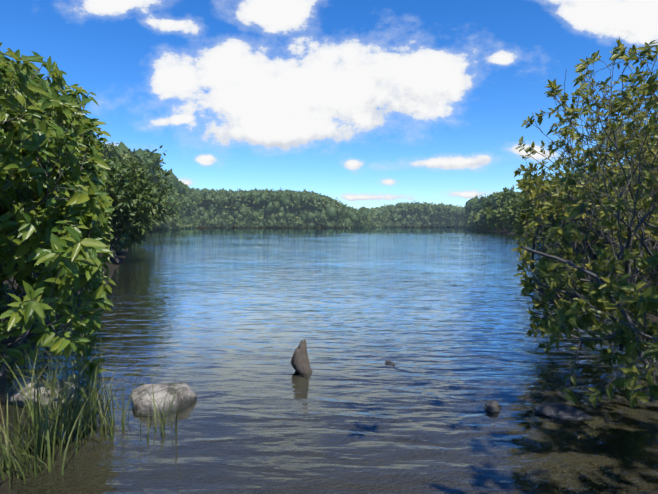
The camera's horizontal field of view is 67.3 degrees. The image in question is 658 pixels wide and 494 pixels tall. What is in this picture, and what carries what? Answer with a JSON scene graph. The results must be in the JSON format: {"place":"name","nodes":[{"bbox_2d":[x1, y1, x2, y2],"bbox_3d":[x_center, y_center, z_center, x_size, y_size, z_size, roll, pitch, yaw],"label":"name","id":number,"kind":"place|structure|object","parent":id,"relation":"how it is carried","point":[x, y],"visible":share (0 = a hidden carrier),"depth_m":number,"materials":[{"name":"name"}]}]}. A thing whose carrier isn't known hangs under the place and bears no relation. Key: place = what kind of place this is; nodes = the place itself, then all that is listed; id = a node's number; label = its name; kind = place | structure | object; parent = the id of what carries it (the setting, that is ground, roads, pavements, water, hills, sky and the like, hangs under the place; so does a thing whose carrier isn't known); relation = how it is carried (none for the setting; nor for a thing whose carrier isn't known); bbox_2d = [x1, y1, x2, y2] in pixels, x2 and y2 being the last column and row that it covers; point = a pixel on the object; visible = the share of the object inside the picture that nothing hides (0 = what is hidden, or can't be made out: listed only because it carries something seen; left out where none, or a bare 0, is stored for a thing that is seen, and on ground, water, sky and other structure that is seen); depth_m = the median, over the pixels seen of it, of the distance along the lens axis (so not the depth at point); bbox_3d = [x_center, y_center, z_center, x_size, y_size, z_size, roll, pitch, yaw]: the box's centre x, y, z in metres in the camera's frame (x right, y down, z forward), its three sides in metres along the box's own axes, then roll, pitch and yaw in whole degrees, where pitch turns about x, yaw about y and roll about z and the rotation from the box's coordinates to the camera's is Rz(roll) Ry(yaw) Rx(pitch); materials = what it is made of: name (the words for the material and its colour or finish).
{"place":"outdoors","nodes":[
{"label":"outdoors","id":0,"kind":"place"},
{"bbox_2d":[98,141,309,212],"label":"trees","id":1,"kind":"object","parent":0,"point":[140,152],"visible":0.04,"depth_m":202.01,"materials":[{"name":"green plant"}]},
{"bbox_2d":[150,190,476,223],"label":"trees","id":2,"kind":"object","parent":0,"point":[259,200],"visible":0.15,"depth_m":402.05,"materials":[{"name":"green plant"}]},
{"bbox_2d":[0,225,657,493],"bbox_3d":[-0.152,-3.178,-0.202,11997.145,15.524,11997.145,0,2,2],"label":"shoreline ground","id":3,"kind":"structure","parent":0,"point":[114,265],"depth_m":9.50,"materials":[{"name":"brown soil"}]},
{"bbox_2d":[0,42,115,396],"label":"bush","id":4,"kind":"object","parent":3,"relation":"on","point":[76,259],"depth_m":3.73,"materials":[{"name":"green plant"}]},
{"bbox_2d":[4,377,126,413],"bbox_3d":[-2.263,1.282,4.364,1.310,0.294,0.632,0,2,2],"label":"flat rock","id":5,"kind":"object","parent":3,"relation":"on","point":[17,399],"visible":0.33,"depth_m":4.28,"materials":[{"name":"grey stone"}]},
{"bbox_2d":[0,330,193,492],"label":"shore grass clumps","id":6,"kind":"object","parent":3,"relation":"on","point":[38,423],"visible":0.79,"depth_m":3.58,"materials":[{"name":"green plant"}]},
{"bbox_2d":[131,382,196,413],"bbox_3d":[-1.477,1.370,4.305,0.580,0.291,0.451,0,2,2],"label":"rock","id":7,"kind":"object","parent":3,"relation":"on","point":[185,395],"visible":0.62,"depth_m":4.22,"materials":[{"name":"grey stone"}]},
{"bbox_2d":[195,188,373,221],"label":"trees","id":8,"kind":"object","parent":3,"relation":"on","point":[330,210],"visible":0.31,"depth_m":402.32,"materials":[{"name":"green plant"}]},
{"bbox_2d":[146,203,447,226],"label":"trees","id":9,"kind":"object","parent":3,"relation":"on","point":[289,211],"depth_m":403.84,"materials":[{"name":"green plant"}]},
{"bbox_2d":[291,339,312,372],"bbox_3d":[-0.229,1.357,5.295,0.366,0.747,0.165,0,2,2],"label":"rock","id":10,"kind":"object","parent":3,"relation":"on","point":[300,362],"visible":0.38,"depth_m":5.26,"materials":[{"name":"grey stone"}]},
{"bbox_2d":[152,206,500,230],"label":"shoreline","id":11,"kind":"structure","parent":3,"relation":"on","point":[335,222],"depth_m":401.62,"materials":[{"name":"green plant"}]},
{"bbox_2d":[151,210,507,229],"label":"trees","id":12,"kind":"object","parent":11,"relation":"on","point":[194,224],"visible":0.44,"depth_m":395.30,"materials":[{"name":"green plant"}]},
{"bbox_2d":[151,187,508,227],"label":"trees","id":13,"kind":"object","parent":11,"relation":"on","point":[180,206],"visible":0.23,"depth_m":400.83,"materials":[{"name":"green plant"}]},
{"bbox_2d":[195,188,464,221],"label":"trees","id":14,"kind":"object","parent":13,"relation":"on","point":[286,206],"visible":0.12,"depth_m":403.65,"materials":[{"name":"green plant"}]},
{"bbox_2d":[17,97,657,262],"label":"shore trees","id":15,"kind":"object","parent":3,"relation":"on","point":[140,210],"depth_m":19.86,"materials":[{"name":"green plant"}]},
{"bbox_2d":[533,402,592,418],"bbox_3d":[1.941,1.388,4.092,0.454,0.166,0.261,0,2,2],"label":"rock","id":16,"kind":"object","parent":3,"relation":"on","point":[557,410],"visible":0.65,"depth_m":4.04,"materials":[{"name":"grey stone"}]},
{"bbox_2d":[480,122,657,263],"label":"shore trees","id":17,"kind":"object","parent":3,"relation":"on","point":[505,216],"depth_m":21.62,"materials":[{"name":"green plant"}]},
{"bbox_2d":[511,38,657,368],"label":"bush","id":18,"kind":"object","parent":3,"relation":"on","point":[571,211],"depth_m":5.85,"materials":[{"name":"green plant"}]},
{"bbox_2d":[535,244,657,409],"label":"bush","id":19,"kind":"object","parent":3,"relation":"on","point":[647,299],"depth_m":4.59,"materials":[{"name":"green plant"}]},
{"bbox_2d":[593,90,657,280],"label":"thicket bush","id":20,"kind":"object","parent":3,"relation":"on","point":[624,225],"depth_m":9.65,"materials":[{"name":"green plant"}]},
{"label":"forest trunks","id":21,"kind":"structure","parent":3,"relation":"on","visible":0},
{"bbox_2d":[279,190,464,223],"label":"trees","id":22,"kind":"object","parent":21,"relation":"on","point":[455,213],"visible":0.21,"depth_m":566.94,"materials":[{"name":"green plant"}]},
{"bbox_2d":[0,0,657,208],"label":"sky","id":23,"kind":"structure","parent":0,"point":[357,103],"materials":[{"name":"blue"}]},
{"bbox_2d":[1,227,657,493],"bbox_3d":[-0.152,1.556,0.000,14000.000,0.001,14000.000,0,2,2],"label":"lake water","id":24,"kind":"structure","parent":0,"point":[439,317],"depth_m":5.11,"materials":[{"name":"blue liquid"}]},
{"bbox_2d":[385,360,394,365],"bbox_3d":[0.683,1.331,5.579,0.132,0.084,0.132,2,3,38],"label":"rock","id":25,"kind":"object","parent":24,"relation":"in","point":[389,362],"visible":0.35,"depth_m":5.56,"materials":[{"name":"grey stone"}]},
{"bbox_2d":[483,400,500,411],"bbox_3d":[1.387,1.375,4.213,0.150,0.137,0.169,1,3,27],"label":"rock","id":26,"kind":"object","parent":24,"relation":"in","point":[492,405],"visible":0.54,"depth_m":4.17,"materials":[{"name":"grey stone"}]},
{"bbox_2d":[359,187,514,213],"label":"trees","id":27,"kind":"object","parent":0,"point":[487,199],"visible":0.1,"depth_m":205.66,"materials":[{"name":"green plant"}]}
]}

